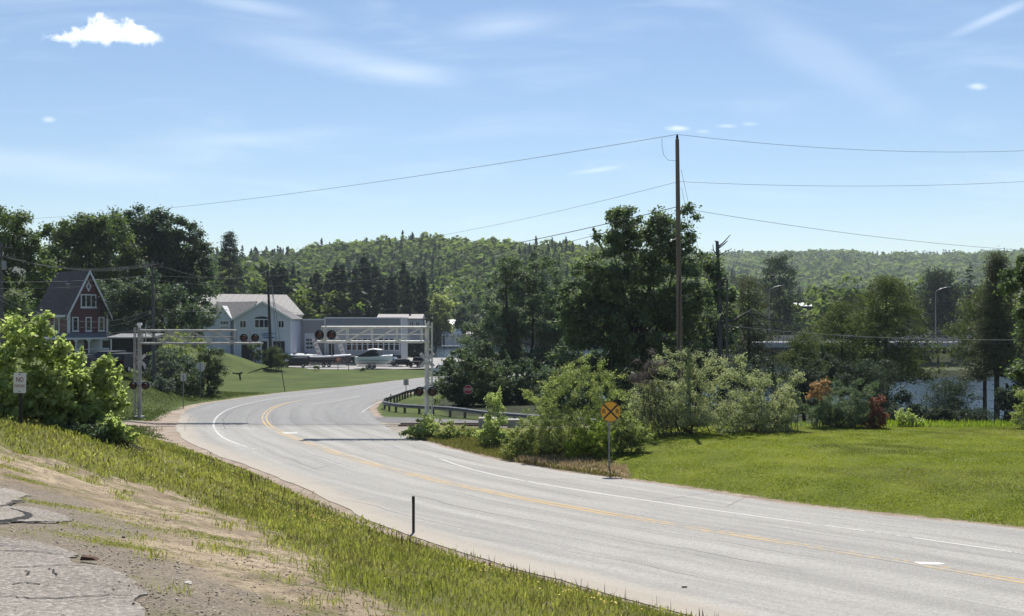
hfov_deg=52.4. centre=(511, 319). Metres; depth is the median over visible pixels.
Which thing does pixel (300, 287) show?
broadleaf tree
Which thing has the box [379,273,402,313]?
conifer tree
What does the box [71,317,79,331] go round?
window
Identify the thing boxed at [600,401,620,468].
railroad warning sign
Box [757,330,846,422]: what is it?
pine tree
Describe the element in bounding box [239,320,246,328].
window
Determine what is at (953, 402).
shrub
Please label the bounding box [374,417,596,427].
side road
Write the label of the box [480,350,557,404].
shrub
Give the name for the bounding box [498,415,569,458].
shrub
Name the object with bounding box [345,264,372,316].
conifer tree
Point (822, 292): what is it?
broadleaf tree
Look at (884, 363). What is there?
shrub
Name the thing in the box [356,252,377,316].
conifer tree
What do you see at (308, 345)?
garage door
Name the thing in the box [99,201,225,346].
maple tree
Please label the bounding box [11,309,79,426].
maple bush
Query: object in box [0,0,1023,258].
sky
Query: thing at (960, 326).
pine tree
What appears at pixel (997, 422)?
tall weeds
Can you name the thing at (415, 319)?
house
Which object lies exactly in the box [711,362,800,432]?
shrub
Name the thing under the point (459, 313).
round tree
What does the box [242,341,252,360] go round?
bay door
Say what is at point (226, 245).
pine tree
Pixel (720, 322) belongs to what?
dead tree
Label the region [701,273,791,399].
pine tree
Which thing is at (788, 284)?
pine tree
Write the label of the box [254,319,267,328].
window
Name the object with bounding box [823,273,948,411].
pine tree
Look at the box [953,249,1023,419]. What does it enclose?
pine tree
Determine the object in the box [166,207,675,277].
overhead wire
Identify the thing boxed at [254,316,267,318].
fan window
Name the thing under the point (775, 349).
conifer tree
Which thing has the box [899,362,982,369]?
river bank
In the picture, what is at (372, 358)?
motorboat
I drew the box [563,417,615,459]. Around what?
shrub
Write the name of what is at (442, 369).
shrub
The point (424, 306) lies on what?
conifer tree
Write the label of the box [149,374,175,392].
hedge bush
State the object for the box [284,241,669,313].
overhead wire
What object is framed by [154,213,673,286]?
overhead wire
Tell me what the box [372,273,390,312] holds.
conifer tree
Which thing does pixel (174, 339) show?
hedge bush
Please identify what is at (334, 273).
conifer tree
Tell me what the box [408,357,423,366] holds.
pickup truck
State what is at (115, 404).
maple bush
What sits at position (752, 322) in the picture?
broadleaf tree
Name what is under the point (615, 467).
tawny grass
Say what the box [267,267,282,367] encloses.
utility pole
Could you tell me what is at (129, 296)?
maple tree
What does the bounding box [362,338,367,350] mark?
window
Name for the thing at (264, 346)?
bay door
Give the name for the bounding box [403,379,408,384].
road sign
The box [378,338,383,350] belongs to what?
window
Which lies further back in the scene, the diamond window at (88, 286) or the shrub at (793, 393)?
the diamond window at (88, 286)
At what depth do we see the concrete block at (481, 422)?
68.00 m
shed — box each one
[106,333,164,354]
[794,300,811,316]
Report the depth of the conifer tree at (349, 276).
301.38 m
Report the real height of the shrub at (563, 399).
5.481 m
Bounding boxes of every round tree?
[428,292,454,351]
[448,302,494,346]
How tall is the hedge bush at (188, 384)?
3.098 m
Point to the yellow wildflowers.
(462, 549)
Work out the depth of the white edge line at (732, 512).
36.23 m
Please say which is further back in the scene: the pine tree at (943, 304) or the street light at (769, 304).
the pine tree at (943, 304)
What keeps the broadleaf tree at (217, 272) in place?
on the ground at (256, 376)
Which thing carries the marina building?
on the ground at (256, 376)
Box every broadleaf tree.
[196,268,242,280]
[227,271,262,293]
[235,258,298,293]
[244,279,278,293]
[288,279,318,311]
[293,285,327,318]
[308,290,364,318]
[428,287,439,299]
[432,286,461,342]
[442,285,462,303]
[450,293,473,325]
[457,279,496,342]
[465,288,491,303]
[490,280,526,305]
[715,293,763,355]
[724,291,772,351]
[762,298,814,356]
[791,290,817,324]
[796,283,845,329]
[800,300,840,349]
[804,290,821,318]
[824,273,872,348]
[881,282,921,309]
[906,274,927,297]
[952,280,967,304]
[1006,293,1020,309]
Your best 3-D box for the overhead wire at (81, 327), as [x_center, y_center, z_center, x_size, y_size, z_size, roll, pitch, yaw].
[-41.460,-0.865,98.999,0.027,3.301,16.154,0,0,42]
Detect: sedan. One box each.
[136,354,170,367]
[389,359,412,366]
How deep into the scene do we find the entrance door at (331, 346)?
205.99 m
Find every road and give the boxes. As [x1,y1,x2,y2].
[175,372,1023,615]
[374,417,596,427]
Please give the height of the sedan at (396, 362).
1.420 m
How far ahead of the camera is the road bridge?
221.12 m
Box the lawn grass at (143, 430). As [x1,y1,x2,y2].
[1,369,267,440]
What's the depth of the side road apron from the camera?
72.09 m
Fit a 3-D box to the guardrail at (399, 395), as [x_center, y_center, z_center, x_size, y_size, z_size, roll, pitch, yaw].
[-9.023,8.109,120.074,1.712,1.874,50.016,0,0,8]
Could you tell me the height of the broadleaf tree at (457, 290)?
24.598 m
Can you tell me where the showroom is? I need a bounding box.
[301,317,407,362]
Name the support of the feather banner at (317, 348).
on the marina parking lot at (436, 361)
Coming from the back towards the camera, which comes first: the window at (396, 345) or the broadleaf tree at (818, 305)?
the broadleaf tree at (818, 305)
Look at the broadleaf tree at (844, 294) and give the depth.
311.76 m
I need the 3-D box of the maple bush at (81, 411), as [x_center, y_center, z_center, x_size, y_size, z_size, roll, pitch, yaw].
[-11.820,1.910,27.773,1.754,2.428,1.509,0,0,0]
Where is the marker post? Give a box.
[412,496,414,532]
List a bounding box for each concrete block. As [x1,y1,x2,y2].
[478,417,497,428]
[507,419,519,427]
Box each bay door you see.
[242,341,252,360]
[262,341,266,364]
[273,341,284,364]
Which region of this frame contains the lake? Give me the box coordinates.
[414,346,1023,421]
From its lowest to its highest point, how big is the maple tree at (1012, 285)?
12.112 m
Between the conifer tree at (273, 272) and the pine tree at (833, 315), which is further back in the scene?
the conifer tree at (273, 272)
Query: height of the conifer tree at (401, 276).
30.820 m
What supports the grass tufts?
on the ground at (256, 376)
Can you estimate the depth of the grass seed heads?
25.51 m
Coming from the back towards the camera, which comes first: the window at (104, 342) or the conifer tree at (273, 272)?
the conifer tree at (273, 272)
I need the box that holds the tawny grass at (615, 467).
[515,451,633,478]
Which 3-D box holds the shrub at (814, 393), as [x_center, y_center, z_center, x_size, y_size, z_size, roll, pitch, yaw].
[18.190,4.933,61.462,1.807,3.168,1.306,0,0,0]
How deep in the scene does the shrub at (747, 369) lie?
79.64 m
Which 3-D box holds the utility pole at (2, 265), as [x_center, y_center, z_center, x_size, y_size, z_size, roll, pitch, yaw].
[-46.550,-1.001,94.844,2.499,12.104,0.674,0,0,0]
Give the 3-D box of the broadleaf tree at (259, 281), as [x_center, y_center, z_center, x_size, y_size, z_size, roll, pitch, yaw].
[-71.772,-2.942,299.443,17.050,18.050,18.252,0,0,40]
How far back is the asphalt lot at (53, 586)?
7.76 m
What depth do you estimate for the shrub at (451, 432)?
62.29 m
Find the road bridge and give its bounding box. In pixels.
[740,335,1020,364]
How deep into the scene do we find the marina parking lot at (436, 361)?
192.15 m
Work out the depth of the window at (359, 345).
205.99 m
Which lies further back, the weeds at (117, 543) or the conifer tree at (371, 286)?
the conifer tree at (371, 286)
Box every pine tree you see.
[206,231,255,293]
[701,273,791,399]
[746,252,813,364]
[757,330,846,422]
[782,298,904,422]
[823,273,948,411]
[899,265,979,361]
[933,284,1023,419]
[948,262,983,349]
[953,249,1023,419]
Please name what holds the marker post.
on the ground at (256, 376)
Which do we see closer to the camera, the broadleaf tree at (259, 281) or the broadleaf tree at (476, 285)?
the broadleaf tree at (259, 281)
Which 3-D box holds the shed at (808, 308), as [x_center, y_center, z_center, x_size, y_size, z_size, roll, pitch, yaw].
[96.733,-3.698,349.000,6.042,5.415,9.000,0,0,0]
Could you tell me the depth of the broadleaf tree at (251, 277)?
299.39 m
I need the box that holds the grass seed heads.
[163,444,718,615]
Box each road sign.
[181,374,185,408]
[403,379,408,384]
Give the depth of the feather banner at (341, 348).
197.99 m
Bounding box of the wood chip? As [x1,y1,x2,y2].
[80,555,98,560]
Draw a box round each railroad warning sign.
[196,363,204,398]
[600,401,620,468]
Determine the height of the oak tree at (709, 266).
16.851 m
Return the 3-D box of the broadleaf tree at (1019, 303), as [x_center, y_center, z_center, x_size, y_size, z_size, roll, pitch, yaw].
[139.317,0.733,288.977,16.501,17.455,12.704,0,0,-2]
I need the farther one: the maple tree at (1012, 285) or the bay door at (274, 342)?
the bay door at (274, 342)
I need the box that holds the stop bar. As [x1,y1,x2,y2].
[916,562,943,564]
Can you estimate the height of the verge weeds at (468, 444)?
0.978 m
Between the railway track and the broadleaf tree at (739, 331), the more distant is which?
the broadleaf tree at (739, 331)
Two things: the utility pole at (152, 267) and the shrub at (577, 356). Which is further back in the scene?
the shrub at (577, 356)
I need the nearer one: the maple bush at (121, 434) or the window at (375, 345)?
the maple bush at (121, 434)
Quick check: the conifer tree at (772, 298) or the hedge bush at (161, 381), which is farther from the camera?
the conifer tree at (772, 298)
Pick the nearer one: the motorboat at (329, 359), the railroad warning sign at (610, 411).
the railroad warning sign at (610, 411)
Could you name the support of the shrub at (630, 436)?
on the ground at (256, 376)
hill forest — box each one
[3,231,1023,353]
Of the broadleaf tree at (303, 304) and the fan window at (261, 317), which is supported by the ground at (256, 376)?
the broadleaf tree at (303, 304)
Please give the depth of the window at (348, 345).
205.94 m
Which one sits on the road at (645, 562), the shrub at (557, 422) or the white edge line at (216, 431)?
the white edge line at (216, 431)
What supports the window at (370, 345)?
in the showroom
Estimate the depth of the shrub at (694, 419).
57.16 m
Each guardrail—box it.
[382,399,595,426]
[384,385,436,405]
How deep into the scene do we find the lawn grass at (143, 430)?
91.67 m
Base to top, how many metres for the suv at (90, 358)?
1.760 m
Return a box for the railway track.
[398,423,646,425]
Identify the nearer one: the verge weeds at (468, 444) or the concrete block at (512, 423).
the verge weeds at (468, 444)
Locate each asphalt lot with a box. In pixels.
[0,487,73,524]
[0,537,147,615]
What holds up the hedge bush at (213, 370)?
on the ground at (256, 376)
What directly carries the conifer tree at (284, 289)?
on the ground at (256, 376)
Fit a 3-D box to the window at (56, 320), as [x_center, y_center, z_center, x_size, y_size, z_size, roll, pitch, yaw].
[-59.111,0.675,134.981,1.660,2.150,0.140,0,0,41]
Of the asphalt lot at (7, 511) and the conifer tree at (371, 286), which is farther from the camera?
the conifer tree at (371, 286)
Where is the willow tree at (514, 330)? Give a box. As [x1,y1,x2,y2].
[450,248,579,386]
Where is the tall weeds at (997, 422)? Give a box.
[646,417,1020,427]
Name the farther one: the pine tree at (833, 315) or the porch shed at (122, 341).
the porch shed at (122, 341)
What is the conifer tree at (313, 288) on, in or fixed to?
on the ground at (256, 376)
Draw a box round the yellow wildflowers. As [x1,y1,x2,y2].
[214,469,641,608]
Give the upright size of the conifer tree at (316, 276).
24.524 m
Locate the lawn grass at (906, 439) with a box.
[559,424,1023,527]
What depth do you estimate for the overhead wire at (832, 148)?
67.03 m
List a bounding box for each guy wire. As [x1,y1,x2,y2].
[681,170,722,360]
[682,191,718,375]
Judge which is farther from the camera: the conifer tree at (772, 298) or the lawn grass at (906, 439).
the conifer tree at (772, 298)
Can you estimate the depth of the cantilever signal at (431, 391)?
66.66 m
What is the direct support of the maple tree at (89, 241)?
on the ground at (256, 376)
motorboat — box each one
[283,352,315,365]
[296,352,324,363]
[308,353,353,366]
[354,348,392,368]
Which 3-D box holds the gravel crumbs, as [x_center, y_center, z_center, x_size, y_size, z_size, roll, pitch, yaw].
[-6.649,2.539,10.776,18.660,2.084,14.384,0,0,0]
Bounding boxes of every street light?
[769,285,784,347]
[935,287,946,347]
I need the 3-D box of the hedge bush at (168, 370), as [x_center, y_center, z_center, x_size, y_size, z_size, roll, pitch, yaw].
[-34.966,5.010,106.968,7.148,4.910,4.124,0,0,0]
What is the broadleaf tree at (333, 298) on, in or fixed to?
on the ground at (256, 376)
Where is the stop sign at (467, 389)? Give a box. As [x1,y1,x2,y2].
[464,385,471,393]
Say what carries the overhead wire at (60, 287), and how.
attached to the utility pole at (152, 267)
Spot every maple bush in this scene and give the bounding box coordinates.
[0,308,41,419]
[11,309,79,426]
[43,345,106,425]
[73,352,138,440]
[92,407,143,450]
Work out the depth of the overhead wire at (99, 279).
100.26 m
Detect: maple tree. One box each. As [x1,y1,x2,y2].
[0,204,64,347]
[17,210,148,311]
[86,269,226,338]
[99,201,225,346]
[992,252,1023,399]
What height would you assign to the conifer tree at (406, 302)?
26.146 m
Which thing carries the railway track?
on the ground at (256, 376)
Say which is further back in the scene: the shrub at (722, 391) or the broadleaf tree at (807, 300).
the broadleaf tree at (807, 300)
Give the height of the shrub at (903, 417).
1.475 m
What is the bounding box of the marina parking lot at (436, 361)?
[275,358,552,368]
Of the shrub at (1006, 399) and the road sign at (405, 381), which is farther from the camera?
the road sign at (405, 381)
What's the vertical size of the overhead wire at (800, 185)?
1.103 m
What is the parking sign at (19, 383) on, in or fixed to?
on the ground at (256, 376)
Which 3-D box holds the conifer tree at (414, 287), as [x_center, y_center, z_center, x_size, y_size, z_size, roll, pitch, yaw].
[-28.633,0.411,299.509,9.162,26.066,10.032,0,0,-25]
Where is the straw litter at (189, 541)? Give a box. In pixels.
[0,441,414,615]
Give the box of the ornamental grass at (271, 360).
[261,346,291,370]
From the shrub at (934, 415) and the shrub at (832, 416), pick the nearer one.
the shrub at (832, 416)
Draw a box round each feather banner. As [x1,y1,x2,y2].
[311,338,321,363]
[336,336,345,353]
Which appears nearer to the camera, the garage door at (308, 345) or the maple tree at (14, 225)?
the maple tree at (14, 225)
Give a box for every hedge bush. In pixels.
[142,344,206,389]
[146,326,208,381]
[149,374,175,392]
[170,366,200,396]
[183,341,231,396]
[247,341,264,361]
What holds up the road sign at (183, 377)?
on the ground at (256, 376)
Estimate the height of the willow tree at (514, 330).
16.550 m
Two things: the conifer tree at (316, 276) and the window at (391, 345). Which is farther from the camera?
the conifer tree at (316, 276)
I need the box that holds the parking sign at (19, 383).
[13,372,25,423]
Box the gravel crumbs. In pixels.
[0,486,383,615]
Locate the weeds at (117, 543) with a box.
[0,456,294,574]
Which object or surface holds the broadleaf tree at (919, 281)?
on the ground at (256, 376)
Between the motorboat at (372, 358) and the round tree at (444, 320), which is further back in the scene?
the round tree at (444, 320)
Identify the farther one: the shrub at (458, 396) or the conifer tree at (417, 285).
the conifer tree at (417, 285)
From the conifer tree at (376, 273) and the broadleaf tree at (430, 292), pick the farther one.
the broadleaf tree at (430, 292)
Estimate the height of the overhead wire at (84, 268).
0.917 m
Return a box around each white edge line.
[213,384,379,448]
[433,456,1023,553]
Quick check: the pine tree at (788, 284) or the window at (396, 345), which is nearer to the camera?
the window at (396, 345)
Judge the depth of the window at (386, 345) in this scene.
205.99 m
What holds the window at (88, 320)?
in the red house at (69, 302)
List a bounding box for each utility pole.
[0,242,15,345]
[141,260,163,382]
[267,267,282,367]
[670,134,683,426]
[725,280,751,418]
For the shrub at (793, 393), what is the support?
on the ground at (256, 376)
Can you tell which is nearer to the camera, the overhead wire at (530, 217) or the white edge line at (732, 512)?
the white edge line at (732, 512)
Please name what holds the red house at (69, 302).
on the ground at (256, 376)
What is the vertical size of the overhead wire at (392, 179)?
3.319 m
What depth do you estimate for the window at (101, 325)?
136.32 m
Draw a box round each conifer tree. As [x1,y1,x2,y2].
[254,263,265,293]
[263,271,270,293]
[264,267,280,294]
[272,263,295,301]
[275,262,280,284]
[288,282,293,296]
[305,275,315,314]
[307,270,322,301]
[311,280,329,318]
[320,273,333,313]
[323,262,347,316]
[333,264,352,316]
[343,270,358,299]
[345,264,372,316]
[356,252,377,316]
[365,269,378,316]
[370,263,382,301]
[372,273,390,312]
[378,275,393,313]
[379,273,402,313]
[395,260,409,311]
[397,270,421,355]
[408,276,429,356]
[409,271,436,357]
[413,276,433,345]
[433,289,439,341]
[743,300,771,355]
[763,281,788,332]
[767,296,784,357]
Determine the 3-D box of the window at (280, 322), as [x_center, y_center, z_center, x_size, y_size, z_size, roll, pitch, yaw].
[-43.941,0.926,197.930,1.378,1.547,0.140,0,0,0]
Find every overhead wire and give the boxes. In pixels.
[0,280,147,288]
[0,295,154,321]
[0,299,153,327]
[5,257,140,268]
[30,134,676,218]
[47,275,151,281]
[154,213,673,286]
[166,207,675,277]
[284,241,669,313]
[362,182,675,246]
[678,134,1003,151]
[689,209,1016,249]
[695,181,1023,185]
[729,325,969,339]
[825,334,1010,343]
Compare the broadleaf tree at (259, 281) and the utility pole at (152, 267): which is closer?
the utility pole at (152, 267)
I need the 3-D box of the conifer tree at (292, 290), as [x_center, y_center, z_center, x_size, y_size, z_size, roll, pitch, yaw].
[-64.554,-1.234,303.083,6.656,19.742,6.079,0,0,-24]
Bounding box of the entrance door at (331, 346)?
[328,343,334,354]
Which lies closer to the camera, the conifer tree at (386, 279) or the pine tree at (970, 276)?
the pine tree at (970, 276)
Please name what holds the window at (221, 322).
in the marina building
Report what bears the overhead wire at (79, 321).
attached to the utility pole at (152, 267)
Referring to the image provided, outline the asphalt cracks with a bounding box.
[0,500,130,597]
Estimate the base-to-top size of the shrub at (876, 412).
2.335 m
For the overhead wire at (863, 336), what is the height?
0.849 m
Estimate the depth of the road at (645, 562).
33.38 m
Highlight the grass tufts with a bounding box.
[1,446,399,615]
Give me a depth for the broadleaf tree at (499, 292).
474.86 m
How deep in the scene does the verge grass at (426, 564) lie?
19.12 m
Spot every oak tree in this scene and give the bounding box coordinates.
[544,201,721,413]
[654,249,747,409]
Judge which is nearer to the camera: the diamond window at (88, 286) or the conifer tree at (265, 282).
the diamond window at (88, 286)
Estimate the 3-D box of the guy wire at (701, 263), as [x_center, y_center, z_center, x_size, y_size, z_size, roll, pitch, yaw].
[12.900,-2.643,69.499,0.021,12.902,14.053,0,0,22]
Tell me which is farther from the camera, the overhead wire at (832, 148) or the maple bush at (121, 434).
the overhead wire at (832, 148)
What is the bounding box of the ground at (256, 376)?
[0,266,1023,615]
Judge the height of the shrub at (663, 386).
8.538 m
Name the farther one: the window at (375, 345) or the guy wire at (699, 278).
the window at (375, 345)
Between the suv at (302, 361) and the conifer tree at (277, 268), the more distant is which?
the conifer tree at (277, 268)
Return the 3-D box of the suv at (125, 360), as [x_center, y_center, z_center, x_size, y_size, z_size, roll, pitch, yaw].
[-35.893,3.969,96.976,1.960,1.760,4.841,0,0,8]
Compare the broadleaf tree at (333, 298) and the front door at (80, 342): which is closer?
the front door at (80, 342)
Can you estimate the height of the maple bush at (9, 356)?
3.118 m
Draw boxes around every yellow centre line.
[262,400,1023,582]
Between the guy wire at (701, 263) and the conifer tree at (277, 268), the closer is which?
the guy wire at (701, 263)
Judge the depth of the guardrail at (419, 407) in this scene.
81.26 m
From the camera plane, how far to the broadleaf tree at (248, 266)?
318.03 m
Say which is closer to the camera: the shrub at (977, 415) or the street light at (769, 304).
the shrub at (977, 415)
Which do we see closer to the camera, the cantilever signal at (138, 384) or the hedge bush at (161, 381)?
the cantilever signal at (138, 384)
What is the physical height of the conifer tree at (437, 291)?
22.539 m
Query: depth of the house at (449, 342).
405.00 m
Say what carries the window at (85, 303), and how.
in the red house at (69, 302)
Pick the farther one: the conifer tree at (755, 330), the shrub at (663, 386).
the conifer tree at (755, 330)
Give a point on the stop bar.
(937, 563)
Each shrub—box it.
[399,413,445,439]
[429,345,512,405]
[432,418,480,438]
[433,346,515,389]
[470,387,509,444]
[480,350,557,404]
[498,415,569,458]
[514,343,604,398]
[518,351,635,454]
[534,359,639,415]
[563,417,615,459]
[606,344,707,415]
[610,408,655,454]
[623,347,698,437]
[625,343,749,434]
[629,353,761,420]
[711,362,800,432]
[721,350,799,422]
[779,343,870,422]
[781,369,805,429]
[800,375,889,428]
[805,376,830,428]
[834,356,907,422]
[852,355,902,406]
[859,394,888,428]
[884,384,970,422]
[894,408,925,426]
[914,375,990,421]
[963,404,997,423]
[993,351,1023,423]
[1008,388,1023,428]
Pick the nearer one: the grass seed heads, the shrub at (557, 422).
the grass seed heads
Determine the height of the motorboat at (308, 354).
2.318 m
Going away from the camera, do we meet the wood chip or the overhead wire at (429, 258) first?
the wood chip
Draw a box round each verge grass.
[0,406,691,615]
[0,415,696,615]
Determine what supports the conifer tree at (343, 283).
on the ground at (256, 376)
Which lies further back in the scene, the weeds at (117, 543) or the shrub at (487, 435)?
the shrub at (487, 435)
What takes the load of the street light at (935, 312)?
on the road bridge
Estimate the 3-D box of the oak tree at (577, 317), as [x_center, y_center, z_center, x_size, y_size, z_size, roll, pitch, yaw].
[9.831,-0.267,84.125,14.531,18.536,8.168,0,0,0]
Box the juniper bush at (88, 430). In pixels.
[51,418,113,442]
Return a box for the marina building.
[145,294,303,364]
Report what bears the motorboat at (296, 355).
on the marina parking lot at (436, 361)
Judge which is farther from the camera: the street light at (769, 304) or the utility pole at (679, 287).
the street light at (769, 304)
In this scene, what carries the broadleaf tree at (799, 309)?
on the ground at (256, 376)
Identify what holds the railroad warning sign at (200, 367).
on the ground at (256, 376)
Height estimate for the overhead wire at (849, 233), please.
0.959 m
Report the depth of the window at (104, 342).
134.83 m
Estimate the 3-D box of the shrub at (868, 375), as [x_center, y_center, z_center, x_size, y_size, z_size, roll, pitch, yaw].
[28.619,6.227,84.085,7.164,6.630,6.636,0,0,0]
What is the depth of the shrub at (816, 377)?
83.55 m
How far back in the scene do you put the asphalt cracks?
9.17 m
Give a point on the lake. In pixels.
(443, 352)
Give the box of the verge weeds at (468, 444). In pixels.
[422,427,616,476]
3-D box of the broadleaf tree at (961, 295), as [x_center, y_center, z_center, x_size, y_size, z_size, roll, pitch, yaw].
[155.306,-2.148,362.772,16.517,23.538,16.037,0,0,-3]
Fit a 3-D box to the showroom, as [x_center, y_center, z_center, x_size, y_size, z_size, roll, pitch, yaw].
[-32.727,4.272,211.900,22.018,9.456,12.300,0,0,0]
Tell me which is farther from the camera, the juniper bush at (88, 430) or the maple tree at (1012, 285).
the maple tree at (1012, 285)
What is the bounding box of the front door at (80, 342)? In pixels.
[77,340,83,352]
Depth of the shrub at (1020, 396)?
61.04 m
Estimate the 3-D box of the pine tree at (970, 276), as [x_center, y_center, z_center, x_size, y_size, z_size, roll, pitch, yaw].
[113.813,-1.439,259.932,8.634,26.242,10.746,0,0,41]
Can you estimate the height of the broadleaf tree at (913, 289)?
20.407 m
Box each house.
[32,270,112,355]
[377,311,425,343]
[442,320,462,346]
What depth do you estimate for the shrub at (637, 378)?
56.01 m
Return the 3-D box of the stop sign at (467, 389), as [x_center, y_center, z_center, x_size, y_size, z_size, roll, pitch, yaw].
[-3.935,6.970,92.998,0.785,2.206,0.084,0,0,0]
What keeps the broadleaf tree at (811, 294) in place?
on the ground at (256, 376)
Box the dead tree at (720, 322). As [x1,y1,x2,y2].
[712,235,771,407]
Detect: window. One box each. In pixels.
[54,318,59,332]
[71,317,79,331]
[81,294,95,307]
[85,317,92,331]
[86,281,90,291]
[98,317,104,331]
[101,339,108,349]
[220,321,228,324]
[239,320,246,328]
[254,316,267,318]
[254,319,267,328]
[277,320,284,328]
[346,338,351,350]
[352,338,356,350]
[357,338,361,350]
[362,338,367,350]
[368,338,372,350]
[373,338,377,350]
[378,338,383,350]
[384,338,388,350]
[389,338,393,350]
[394,338,399,350]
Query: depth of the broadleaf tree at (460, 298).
445.21 m
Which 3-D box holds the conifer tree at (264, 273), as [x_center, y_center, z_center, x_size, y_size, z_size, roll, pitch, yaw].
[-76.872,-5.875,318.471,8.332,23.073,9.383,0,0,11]
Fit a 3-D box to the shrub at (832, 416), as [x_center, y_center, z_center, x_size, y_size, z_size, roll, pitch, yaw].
[19.776,5.071,62.178,5.573,3.513,3.223,0,0,0]
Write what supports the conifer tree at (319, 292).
on the ground at (256, 376)
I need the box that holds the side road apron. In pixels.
[380,422,411,435]
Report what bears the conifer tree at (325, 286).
on the ground at (256, 376)
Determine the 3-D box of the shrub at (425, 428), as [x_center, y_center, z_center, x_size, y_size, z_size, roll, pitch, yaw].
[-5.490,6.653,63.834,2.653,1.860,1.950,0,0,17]
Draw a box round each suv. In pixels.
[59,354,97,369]
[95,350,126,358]
[107,353,148,371]
[285,357,308,367]
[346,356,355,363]
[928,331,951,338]
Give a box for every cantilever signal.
[129,323,262,417]
[314,320,436,417]
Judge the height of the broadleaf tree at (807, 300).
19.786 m
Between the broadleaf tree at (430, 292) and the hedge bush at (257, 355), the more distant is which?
the broadleaf tree at (430, 292)
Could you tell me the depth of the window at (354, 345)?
205.99 m
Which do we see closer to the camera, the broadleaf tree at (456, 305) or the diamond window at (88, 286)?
the diamond window at (88, 286)
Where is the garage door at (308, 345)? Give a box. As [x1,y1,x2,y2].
[304,333,317,353]
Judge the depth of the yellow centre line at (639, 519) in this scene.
34.45 m
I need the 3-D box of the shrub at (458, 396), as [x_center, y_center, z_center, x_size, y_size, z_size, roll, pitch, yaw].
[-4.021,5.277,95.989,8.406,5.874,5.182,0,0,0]
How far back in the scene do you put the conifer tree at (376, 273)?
320.59 m
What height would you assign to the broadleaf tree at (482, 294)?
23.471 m
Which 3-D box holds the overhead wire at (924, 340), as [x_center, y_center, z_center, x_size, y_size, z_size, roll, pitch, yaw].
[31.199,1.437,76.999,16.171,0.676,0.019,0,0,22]

